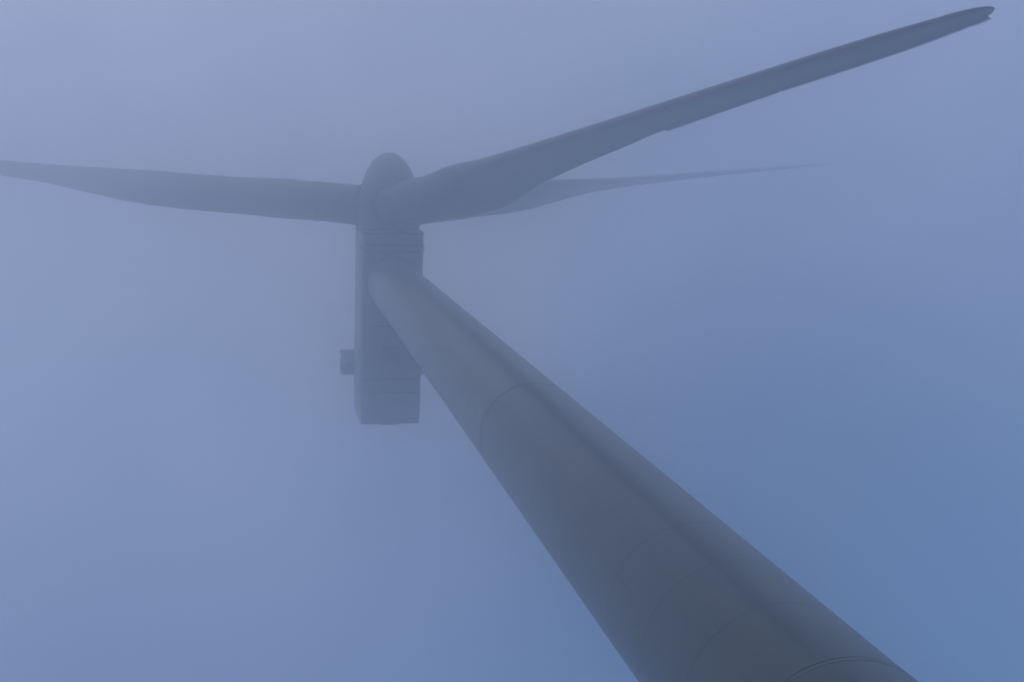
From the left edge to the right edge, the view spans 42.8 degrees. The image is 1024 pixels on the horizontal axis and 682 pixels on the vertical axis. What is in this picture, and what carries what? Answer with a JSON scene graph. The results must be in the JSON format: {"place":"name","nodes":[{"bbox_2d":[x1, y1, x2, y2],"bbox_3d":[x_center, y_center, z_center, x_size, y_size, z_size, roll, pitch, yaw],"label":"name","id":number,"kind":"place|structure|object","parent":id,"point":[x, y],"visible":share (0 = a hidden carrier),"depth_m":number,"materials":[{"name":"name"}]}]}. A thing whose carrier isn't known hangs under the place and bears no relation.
{"place":"outdoors","nodes":[
{"label":"outdoors","id":0,"kind":"place"},
{"bbox_2d":[0,6,994,681],"bbox_3d":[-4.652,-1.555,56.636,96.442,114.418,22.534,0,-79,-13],"label":"wind turbine","id":1,"kind":"object","parent":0,"point":[668,578],"visible":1,"depth_m":39.58,"materials":[{"name":"paint"}]},
{"bbox_2d":[0,0,1023,681],"label":"sky","id":2,"kind":"structure","parent":0,"point":[828,360],"materials":[{"name":"blue"}]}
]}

